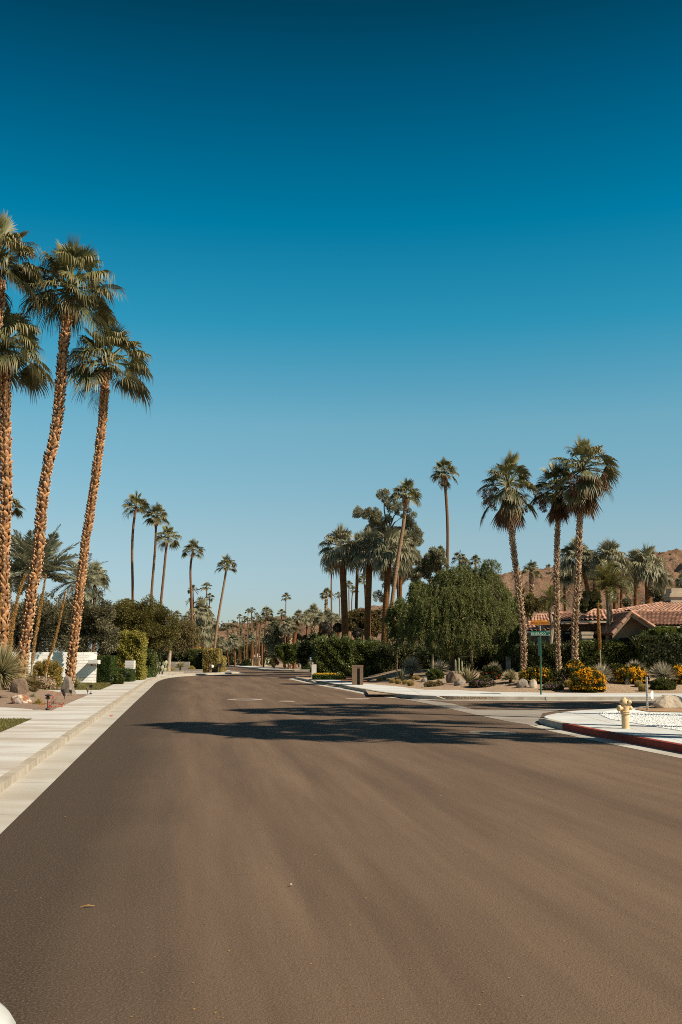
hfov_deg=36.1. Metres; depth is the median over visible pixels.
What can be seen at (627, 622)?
tiled house
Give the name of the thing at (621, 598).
fan palm
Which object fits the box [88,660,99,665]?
mailbox
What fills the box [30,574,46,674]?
bloom stalk
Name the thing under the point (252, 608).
fan palm
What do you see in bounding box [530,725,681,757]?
gutter
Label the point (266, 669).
kerb
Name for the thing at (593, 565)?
fan palm
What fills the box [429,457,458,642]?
fan palm
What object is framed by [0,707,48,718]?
path
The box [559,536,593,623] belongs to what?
fan palm
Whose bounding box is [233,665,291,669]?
pavement
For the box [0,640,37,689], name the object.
sotol
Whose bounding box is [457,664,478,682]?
agave
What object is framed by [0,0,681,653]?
sky
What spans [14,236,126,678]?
fan palm
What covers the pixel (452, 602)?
weeping tree
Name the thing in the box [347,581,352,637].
fan palm
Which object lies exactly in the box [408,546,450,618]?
leafed tree
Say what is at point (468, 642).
thin tree
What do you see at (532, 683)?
rock
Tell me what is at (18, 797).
gutter
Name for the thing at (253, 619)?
fan palm
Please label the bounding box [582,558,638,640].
queen palm
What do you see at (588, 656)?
house hedge
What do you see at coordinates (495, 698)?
kerb
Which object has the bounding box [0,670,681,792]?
kerb
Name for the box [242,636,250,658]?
fan palm
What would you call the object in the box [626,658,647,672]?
sotol
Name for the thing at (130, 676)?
clipped hedge
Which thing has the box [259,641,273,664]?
background tree
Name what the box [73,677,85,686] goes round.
yucca
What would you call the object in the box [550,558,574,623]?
fan palm
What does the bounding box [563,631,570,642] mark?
window
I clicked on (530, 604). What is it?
garden tree
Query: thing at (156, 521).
fan palm
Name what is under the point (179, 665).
yucca
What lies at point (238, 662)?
roadside bush
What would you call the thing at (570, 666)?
lantana
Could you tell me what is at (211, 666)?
meter post
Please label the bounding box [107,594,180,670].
rounded tree
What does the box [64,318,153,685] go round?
fan palm
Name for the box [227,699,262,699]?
manhole cover
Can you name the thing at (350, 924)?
road litter
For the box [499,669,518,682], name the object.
palmetto
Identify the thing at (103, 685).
grass
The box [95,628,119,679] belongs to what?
ivy wall
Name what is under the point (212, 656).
clipped hedge
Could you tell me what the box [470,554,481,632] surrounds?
fan palm
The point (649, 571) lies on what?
fan palm
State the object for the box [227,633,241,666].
fan palm
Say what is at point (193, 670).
planter wall
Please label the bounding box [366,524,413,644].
fan palm
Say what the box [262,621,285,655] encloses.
dark tree
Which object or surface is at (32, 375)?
fan palm
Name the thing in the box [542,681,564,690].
flower mound
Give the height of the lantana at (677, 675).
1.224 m
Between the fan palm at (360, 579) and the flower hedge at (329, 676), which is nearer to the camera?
the flower hedge at (329, 676)
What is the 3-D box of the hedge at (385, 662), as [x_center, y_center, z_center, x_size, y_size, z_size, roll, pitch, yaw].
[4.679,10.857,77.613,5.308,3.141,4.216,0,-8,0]
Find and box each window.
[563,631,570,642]
[620,638,629,647]
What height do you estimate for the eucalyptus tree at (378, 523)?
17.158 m
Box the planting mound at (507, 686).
[363,669,681,693]
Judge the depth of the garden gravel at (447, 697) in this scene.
50.85 m
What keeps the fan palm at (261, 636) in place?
on the gravel yard at (279, 666)
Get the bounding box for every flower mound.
[423,680,443,686]
[468,675,495,687]
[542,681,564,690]
[551,669,567,683]
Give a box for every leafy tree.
[348,608,381,637]
[382,579,427,670]
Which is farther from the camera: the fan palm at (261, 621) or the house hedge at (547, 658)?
the fan palm at (261, 621)
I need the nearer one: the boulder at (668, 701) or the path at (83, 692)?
the boulder at (668, 701)
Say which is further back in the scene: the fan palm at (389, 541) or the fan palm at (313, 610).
the fan palm at (313, 610)
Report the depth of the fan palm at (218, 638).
123.02 m
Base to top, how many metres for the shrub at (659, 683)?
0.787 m
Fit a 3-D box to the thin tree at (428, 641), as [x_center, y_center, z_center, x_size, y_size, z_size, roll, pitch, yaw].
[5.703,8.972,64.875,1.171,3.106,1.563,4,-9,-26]
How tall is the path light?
0.482 m
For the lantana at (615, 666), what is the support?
on the planting mound at (507, 686)
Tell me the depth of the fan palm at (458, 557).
105.09 m
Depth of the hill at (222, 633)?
371.80 m
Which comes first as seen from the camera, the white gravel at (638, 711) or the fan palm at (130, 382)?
the white gravel at (638, 711)
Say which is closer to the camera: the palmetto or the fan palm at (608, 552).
the palmetto
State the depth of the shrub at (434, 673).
58.57 m
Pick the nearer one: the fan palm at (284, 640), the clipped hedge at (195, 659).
the clipped hedge at (195, 659)
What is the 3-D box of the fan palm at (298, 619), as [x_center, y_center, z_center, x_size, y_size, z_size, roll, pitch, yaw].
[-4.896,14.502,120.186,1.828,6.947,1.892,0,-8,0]
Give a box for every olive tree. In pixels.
[9,591,81,651]
[52,587,120,655]
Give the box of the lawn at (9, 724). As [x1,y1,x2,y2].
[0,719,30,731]
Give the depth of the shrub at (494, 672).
53.31 m
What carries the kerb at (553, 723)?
on the road
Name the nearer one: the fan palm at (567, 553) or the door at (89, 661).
the door at (89, 661)
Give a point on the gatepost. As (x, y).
(313, 668)
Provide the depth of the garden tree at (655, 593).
79.64 m
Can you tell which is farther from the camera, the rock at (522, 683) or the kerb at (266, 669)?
the kerb at (266, 669)
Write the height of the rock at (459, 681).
0.400 m
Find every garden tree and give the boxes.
[504,596,519,623]
[514,588,553,619]
[515,594,546,622]
[579,590,602,623]
[621,586,663,606]
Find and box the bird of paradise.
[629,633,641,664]
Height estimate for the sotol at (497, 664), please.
0.793 m
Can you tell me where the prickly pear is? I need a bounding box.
[156,660,167,670]
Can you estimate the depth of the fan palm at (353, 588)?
149.60 m
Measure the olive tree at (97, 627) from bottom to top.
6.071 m
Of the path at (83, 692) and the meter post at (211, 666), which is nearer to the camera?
the path at (83, 692)
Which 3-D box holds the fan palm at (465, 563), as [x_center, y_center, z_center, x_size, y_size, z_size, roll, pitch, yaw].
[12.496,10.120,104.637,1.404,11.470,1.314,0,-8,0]
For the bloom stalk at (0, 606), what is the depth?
42.88 m
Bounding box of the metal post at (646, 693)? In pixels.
[646,677,647,709]
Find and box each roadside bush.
[226,659,233,665]
[233,659,240,665]
[240,658,250,665]
[300,663,311,669]
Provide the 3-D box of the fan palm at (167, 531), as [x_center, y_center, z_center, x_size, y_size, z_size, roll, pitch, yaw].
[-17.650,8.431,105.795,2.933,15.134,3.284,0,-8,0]
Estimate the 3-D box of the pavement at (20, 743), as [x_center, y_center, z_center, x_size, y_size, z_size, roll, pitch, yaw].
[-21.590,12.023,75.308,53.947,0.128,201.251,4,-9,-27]
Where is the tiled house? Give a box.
[493,588,681,669]
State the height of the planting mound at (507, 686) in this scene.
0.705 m
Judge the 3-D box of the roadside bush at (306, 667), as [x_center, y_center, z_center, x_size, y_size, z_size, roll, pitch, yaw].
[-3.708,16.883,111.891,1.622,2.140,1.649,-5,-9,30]
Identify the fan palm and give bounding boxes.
[0,209,45,338]
[0,298,54,685]
[10,496,26,530]
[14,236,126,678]
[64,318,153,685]
[84,560,110,651]
[122,491,150,599]
[141,501,169,602]
[155,522,181,640]
[172,610,181,618]
[181,539,205,647]
[182,609,195,647]
[187,584,198,606]
[188,597,214,646]
[194,621,213,647]
[199,581,211,604]
[203,614,220,647]
[204,627,219,647]
[205,593,214,605]
[213,554,236,647]
[216,635,227,649]
[223,643,230,665]
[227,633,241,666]
[237,614,242,659]
[239,620,245,658]
[241,616,246,658]
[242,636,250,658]
[245,608,250,642]
[248,616,254,665]
[248,631,255,665]
[249,607,255,630]
[253,639,257,664]
[254,612,260,665]
[254,618,259,644]
[257,616,264,665]
[260,632,263,665]
[261,607,272,666]
[277,609,286,624]
[279,625,286,667]
[280,616,297,668]
[281,592,291,619]
[291,610,305,668]
[303,609,313,635]
[305,603,321,664]
[314,612,326,633]
[318,522,363,635]
[319,587,334,637]
[323,607,335,637]
[324,567,337,630]
[332,613,340,634]
[334,592,340,637]
[347,526,385,640]
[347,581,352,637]
[348,585,358,638]
[352,530,364,639]
[358,574,365,598]
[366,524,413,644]
[386,478,422,651]
[395,529,420,620]
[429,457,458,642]
[451,550,468,565]
[459,557,470,619]
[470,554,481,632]
[476,451,542,670]
[521,560,540,620]
[530,460,572,670]
[548,434,622,659]
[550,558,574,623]
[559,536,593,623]
[583,550,597,623]
[586,536,634,608]
[613,557,633,607]
[626,548,643,605]
[628,542,668,603]
[651,566,673,593]
[674,572,681,587]
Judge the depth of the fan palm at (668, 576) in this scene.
87.64 m
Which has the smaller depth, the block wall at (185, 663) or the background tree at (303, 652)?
the block wall at (185, 663)
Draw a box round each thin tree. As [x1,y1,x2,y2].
[423,633,443,668]
[457,634,482,669]
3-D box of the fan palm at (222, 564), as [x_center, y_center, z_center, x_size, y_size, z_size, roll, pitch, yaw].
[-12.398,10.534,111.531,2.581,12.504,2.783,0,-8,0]
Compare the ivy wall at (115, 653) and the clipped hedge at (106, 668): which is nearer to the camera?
the clipped hedge at (106, 668)
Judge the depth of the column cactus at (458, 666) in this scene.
61.30 m
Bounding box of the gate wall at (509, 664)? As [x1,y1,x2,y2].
[506,656,515,670]
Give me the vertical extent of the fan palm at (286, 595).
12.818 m
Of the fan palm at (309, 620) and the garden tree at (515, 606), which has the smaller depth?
the garden tree at (515, 606)
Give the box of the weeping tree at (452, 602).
[395,558,519,670]
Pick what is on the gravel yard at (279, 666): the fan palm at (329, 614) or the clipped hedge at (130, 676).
the fan palm at (329, 614)
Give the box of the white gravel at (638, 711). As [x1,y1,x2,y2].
[598,709,681,730]
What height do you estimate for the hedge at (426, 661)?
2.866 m
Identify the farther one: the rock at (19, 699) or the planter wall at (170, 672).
the planter wall at (170, 672)
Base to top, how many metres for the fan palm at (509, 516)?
13.766 m
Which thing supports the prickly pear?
on the planter wall at (170, 672)
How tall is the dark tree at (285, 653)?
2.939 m
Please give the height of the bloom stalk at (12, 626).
4.828 m
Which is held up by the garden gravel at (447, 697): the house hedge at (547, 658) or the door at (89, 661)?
the house hedge at (547, 658)
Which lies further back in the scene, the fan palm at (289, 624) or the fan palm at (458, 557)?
the fan palm at (289, 624)
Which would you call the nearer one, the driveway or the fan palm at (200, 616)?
the driveway
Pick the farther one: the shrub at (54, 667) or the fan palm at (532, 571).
the fan palm at (532, 571)
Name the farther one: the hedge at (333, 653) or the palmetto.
the hedge at (333, 653)
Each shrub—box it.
[26,675,41,691]
[29,658,63,684]
[36,675,55,688]
[425,668,444,679]
[479,665,503,679]
[641,625,681,641]
[649,677,677,689]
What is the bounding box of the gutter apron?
[395,697,564,725]
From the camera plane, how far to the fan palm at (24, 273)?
45.99 m
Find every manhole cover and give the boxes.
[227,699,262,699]
[469,731,514,734]
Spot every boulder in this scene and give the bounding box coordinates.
[446,671,458,682]
[653,695,681,707]
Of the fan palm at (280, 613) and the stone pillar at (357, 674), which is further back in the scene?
the fan palm at (280, 613)
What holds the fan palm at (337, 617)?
on the gravel yard at (279, 666)
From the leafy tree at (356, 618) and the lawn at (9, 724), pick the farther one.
the leafy tree at (356, 618)
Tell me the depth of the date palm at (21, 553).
59.49 m
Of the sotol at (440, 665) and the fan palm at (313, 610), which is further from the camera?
the fan palm at (313, 610)
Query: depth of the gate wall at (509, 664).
65.34 m
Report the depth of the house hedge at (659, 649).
59.34 m
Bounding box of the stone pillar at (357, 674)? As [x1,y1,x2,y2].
[352,665,362,684]
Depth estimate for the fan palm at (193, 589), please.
174.62 m
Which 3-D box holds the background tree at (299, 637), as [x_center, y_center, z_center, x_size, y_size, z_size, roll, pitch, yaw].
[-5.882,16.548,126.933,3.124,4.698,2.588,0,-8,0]
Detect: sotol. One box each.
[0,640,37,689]
[399,656,422,674]
[432,658,449,673]
[488,661,500,667]
[594,662,615,683]
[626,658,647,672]
[646,661,678,679]
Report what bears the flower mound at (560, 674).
on the planting mound at (507, 686)
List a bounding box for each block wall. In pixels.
[11,652,96,682]
[171,662,189,669]
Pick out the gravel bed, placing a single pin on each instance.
(7, 702)
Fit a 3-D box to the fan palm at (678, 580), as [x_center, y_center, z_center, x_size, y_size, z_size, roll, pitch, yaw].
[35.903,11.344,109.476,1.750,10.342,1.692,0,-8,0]
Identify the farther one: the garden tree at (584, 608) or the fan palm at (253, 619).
the fan palm at (253, 619)
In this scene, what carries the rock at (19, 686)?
on the gravel bed
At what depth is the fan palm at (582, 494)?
59.55 m
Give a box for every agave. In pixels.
[391,666,411,680]
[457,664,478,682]
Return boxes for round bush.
[109,672,124,683]
[363,668,368,677]
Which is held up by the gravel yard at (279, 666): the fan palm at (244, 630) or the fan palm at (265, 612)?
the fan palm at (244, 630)
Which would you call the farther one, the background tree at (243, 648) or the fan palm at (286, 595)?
the fan palm at (286, 595)
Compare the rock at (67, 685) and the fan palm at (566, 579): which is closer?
the rock at (67, 685)
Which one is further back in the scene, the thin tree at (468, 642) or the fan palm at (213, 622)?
the fan palm at (213, 622)
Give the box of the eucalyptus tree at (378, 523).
[352,488,424,602]
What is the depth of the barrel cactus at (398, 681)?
58.97 m
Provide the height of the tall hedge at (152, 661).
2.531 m
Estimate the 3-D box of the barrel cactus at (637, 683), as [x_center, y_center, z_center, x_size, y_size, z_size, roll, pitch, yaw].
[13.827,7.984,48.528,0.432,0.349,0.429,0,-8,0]
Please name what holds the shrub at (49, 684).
on the grass strip
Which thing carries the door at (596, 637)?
in the tiled house
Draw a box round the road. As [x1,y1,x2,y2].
[0,667,681,1023]
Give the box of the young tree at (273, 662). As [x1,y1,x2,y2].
[268,657,279,667]
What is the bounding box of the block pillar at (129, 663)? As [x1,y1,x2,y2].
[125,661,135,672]
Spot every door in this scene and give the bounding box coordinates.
[88,660,98,663]
[590,630,604,640]
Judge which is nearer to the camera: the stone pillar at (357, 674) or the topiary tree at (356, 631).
the stone pillar at (357, 674)
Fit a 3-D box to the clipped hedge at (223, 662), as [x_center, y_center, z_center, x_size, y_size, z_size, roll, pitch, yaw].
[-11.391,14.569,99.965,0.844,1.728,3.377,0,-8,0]
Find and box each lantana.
[517,665,551,683]
[538,670,556,683]
[563,659,583,679]
[567,665,607,692]
[606,662,622,679]
[615,662,649,683]
[671,663,681,684]
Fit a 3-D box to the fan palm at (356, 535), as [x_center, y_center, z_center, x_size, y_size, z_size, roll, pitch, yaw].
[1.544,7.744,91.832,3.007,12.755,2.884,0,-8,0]
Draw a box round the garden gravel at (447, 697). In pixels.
[300,676,561,698]
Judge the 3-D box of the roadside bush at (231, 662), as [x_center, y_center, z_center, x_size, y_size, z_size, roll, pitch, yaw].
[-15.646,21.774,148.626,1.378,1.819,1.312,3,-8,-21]
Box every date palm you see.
[8,524,86,672]
[8,571,21,620]
[48,553,111,676]
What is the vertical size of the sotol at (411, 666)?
1.435 m
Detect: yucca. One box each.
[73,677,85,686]
[175,661,184,669]
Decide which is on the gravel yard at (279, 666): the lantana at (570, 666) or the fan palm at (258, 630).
the fan palm at (258, 630)
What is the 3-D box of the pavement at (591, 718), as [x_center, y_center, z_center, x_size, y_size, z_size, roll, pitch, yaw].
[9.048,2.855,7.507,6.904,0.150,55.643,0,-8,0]
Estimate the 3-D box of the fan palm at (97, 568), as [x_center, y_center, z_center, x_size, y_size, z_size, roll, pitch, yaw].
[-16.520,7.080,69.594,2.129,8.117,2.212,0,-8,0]
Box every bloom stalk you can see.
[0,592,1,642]
[6,574,25,657]
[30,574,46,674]
[45,591,65,684]
[597,602,601,662]
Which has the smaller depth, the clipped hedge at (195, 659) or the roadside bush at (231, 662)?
the clipped hedge at (195, 659)
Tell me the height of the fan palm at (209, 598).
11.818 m
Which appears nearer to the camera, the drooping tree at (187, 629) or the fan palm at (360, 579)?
the drooping tree at (187, 629)
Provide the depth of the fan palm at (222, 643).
139.66 m
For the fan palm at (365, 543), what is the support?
on the garden gravel at (447, 697)
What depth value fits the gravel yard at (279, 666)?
138.60 m
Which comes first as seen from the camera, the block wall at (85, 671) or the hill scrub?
the block wall at (85, 671)
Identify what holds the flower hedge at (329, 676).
on the garden gravel at (447, 697)
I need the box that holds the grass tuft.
[33,697,43,704]
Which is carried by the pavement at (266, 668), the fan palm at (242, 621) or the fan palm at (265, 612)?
the fan palm at (265, 612)
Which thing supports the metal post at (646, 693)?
on the dirt
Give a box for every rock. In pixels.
[10,678,28,694]
[11,695,31,703]
[61,676,75,693]
[454,678,464,685]
[516,679,527,687]
[529,679,536,687]
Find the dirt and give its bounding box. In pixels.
[635,705,681,711]
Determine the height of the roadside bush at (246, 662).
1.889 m
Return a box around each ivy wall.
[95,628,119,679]
[116,629,148,679]
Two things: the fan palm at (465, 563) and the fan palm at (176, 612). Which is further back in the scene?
the fan palm at (176, 612)
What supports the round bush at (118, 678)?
on the grass strip
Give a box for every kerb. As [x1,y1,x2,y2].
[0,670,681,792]
[226,666,308,670]
[295,676,681,699]
[539,706,645,728]
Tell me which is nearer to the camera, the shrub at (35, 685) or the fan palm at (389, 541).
the shrub at (35, 685)
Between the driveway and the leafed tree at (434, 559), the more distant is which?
the leafed tree at (434, 559)
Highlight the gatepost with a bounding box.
[312,663,315,674]
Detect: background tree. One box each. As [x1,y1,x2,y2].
[216,647,236,661]
[235,644,254,660]
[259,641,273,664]
[282,633,302,642]
[295,633,324,666]
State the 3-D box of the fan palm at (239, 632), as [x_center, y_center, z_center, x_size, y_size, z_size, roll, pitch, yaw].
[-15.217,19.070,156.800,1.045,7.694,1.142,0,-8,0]
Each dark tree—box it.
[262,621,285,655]
[274,643,297,669]
[295,639,308,662]
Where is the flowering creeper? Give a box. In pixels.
[40,692,64,707]
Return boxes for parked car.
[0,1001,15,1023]
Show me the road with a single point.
(190, 874)
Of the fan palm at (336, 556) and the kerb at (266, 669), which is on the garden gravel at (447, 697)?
the fan palm at (336, 556)
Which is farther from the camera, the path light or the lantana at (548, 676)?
the lantana at (548, 676)
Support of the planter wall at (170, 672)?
on the pavement at (20, 743)
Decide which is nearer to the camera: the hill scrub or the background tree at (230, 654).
the background tree at (230, 654)
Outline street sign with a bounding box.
[530,620,550,694]
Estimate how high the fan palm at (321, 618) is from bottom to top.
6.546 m
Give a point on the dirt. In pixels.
(651, 709)
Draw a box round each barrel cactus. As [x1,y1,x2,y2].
[395,679,401,683]
[407,680,414,685]
[564,680,570,686]
[634,680,642,686]
[638,684,648,691]
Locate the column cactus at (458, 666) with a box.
[455,658,462,673]
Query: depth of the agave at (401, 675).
61.09 m
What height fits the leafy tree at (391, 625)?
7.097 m
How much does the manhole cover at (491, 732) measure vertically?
0.010 m
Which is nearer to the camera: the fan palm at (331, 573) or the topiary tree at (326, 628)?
the topiary tree at (326, 628)
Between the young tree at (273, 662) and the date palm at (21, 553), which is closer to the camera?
the date palm at (21, 553)
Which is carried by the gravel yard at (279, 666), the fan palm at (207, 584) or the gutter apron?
the fan palm at (207, 584)
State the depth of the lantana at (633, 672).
49.38 m
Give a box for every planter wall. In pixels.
[158,671,183,674]
[181,669,202,672]
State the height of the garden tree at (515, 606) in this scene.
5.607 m
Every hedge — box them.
[96,655,116,682]
[116,668,135,681]
[146,647,160,676]
[146,667,152,677]
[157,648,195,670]
[187,648,202,668]
[202,647,222,672]
[221,656,226,671]
[308,633,358,676]
[312,672,346,679]
[347,636,383,675]
[369,640,423,673]
[415,645,505,669]
[510,639,579,671]
[570,638,636,669]
[627,629,681,673]
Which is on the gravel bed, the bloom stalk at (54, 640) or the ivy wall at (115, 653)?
the bloom stalk at (54, 640)
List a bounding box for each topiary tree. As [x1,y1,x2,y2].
[319,621,332,636]
[333,623,341,636]
[352,627,362,640]
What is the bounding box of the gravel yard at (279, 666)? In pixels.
[226,660,300,669]
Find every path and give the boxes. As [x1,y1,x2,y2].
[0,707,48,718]
[49,690,98,694]
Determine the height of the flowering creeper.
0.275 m
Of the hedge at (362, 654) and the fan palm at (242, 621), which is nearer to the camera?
the hedge at (362, 654)
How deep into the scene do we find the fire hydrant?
24.45 m
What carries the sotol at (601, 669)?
on the planting mound at (507, 686)
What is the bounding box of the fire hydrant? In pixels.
[616,697,632,728]
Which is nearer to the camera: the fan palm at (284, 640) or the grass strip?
the grass strip
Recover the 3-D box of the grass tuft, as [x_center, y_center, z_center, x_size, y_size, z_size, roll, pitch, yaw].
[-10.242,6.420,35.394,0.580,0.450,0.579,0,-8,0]
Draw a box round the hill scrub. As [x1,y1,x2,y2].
[173,552,673,663]
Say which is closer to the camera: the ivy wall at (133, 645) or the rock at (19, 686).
the rock at (19, 686)
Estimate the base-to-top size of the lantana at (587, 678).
1.508 m
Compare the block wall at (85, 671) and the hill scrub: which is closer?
the block wall at (85, 671)
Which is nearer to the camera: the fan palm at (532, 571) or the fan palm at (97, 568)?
the fan palm at (97, 568)
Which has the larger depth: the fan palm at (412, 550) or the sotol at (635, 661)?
the fan palm at (412, 550)
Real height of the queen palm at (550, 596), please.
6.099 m
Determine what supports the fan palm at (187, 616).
on the pavement at (20, 743)
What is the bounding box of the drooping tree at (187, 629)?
[166,618,204,660]
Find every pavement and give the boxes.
[0,671,236,775]
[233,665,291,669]
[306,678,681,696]
[544,707,681,743]
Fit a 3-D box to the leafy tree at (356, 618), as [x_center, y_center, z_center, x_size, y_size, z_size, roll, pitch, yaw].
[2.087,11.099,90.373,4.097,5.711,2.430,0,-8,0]
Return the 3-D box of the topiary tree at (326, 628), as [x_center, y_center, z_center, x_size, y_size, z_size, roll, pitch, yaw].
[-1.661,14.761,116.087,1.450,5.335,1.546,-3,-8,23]
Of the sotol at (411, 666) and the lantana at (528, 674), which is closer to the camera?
the lantana at (528, 674)
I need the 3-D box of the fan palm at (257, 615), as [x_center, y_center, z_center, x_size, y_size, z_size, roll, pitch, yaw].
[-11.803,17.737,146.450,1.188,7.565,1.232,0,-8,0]
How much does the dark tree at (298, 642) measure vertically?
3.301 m
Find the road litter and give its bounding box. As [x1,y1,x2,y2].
[15,735,673,1017]
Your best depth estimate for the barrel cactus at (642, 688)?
47.07 m
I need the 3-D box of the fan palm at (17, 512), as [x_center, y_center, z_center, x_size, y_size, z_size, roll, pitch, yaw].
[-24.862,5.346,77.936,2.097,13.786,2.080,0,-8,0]
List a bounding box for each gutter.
[0,670,242,833]
[291,678,653,700]
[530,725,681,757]
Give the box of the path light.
[45,694,50,709]
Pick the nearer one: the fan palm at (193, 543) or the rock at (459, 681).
the rock at (459, 681)
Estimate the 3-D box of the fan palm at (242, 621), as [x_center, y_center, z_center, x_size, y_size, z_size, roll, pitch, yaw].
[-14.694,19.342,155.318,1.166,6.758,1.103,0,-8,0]
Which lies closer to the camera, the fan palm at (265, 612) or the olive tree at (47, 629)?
the olive tree at (47, 629)
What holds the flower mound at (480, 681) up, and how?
on the planting mound at (507, 686)
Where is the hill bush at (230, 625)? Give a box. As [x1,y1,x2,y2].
[223,624,234,627]
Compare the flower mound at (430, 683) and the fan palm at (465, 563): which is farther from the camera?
the fan palm at (465, 563)
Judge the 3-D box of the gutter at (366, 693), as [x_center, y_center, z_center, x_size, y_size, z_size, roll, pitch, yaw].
[28.070,12.243,76.501,63.870,0.001,70.078,0,-8,0]
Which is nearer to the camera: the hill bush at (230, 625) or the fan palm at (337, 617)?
the fan palm at (337, 617)
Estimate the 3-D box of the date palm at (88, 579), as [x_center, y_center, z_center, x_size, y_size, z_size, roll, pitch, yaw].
[-15.740,6.453,62.602,3.664,7.879,3.846,4,-9,-25]
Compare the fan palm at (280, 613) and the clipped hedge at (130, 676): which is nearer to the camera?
the clipped hedge at (130, 676)
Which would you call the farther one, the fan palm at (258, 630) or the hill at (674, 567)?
the hill at (674, 567)
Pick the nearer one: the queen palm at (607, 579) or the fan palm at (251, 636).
the queen palm at (607, 579)
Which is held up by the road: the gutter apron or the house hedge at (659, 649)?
the gutter apron
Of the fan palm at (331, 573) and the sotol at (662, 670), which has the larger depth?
the fan palm at (331, 573)
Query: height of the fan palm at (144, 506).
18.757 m
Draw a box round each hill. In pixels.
[163,617,300,651]
[252,548,681,663]
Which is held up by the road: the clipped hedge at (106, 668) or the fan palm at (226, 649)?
the fan palm at (226, 649)
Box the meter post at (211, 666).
[209,664,213,672]
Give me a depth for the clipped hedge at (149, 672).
76.10 m
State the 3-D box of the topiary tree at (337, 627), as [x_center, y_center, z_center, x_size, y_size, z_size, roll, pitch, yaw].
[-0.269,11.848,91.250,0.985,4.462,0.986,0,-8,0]
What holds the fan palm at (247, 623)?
on the gravel yard at (279, 666)
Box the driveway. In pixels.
[341,677,370,682]
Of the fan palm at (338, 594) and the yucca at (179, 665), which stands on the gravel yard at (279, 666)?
the fan palm at (338, 594)
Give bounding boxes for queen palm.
[533,582,569,650]
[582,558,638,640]
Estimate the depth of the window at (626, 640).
61.47 m
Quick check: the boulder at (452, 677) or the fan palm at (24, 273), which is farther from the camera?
the boulder at (452, 677)
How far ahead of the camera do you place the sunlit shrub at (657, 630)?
59.96 m
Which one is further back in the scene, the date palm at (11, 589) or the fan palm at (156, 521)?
the fan palm at (156, 521)
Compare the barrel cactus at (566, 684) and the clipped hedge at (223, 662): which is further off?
the clipped hedge at (223, 662)
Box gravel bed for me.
[0,686,86,709]
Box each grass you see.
[42,682,108,689]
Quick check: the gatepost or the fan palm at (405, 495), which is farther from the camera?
the fan palm at (405, 495)
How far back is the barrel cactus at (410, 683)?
56.17 m

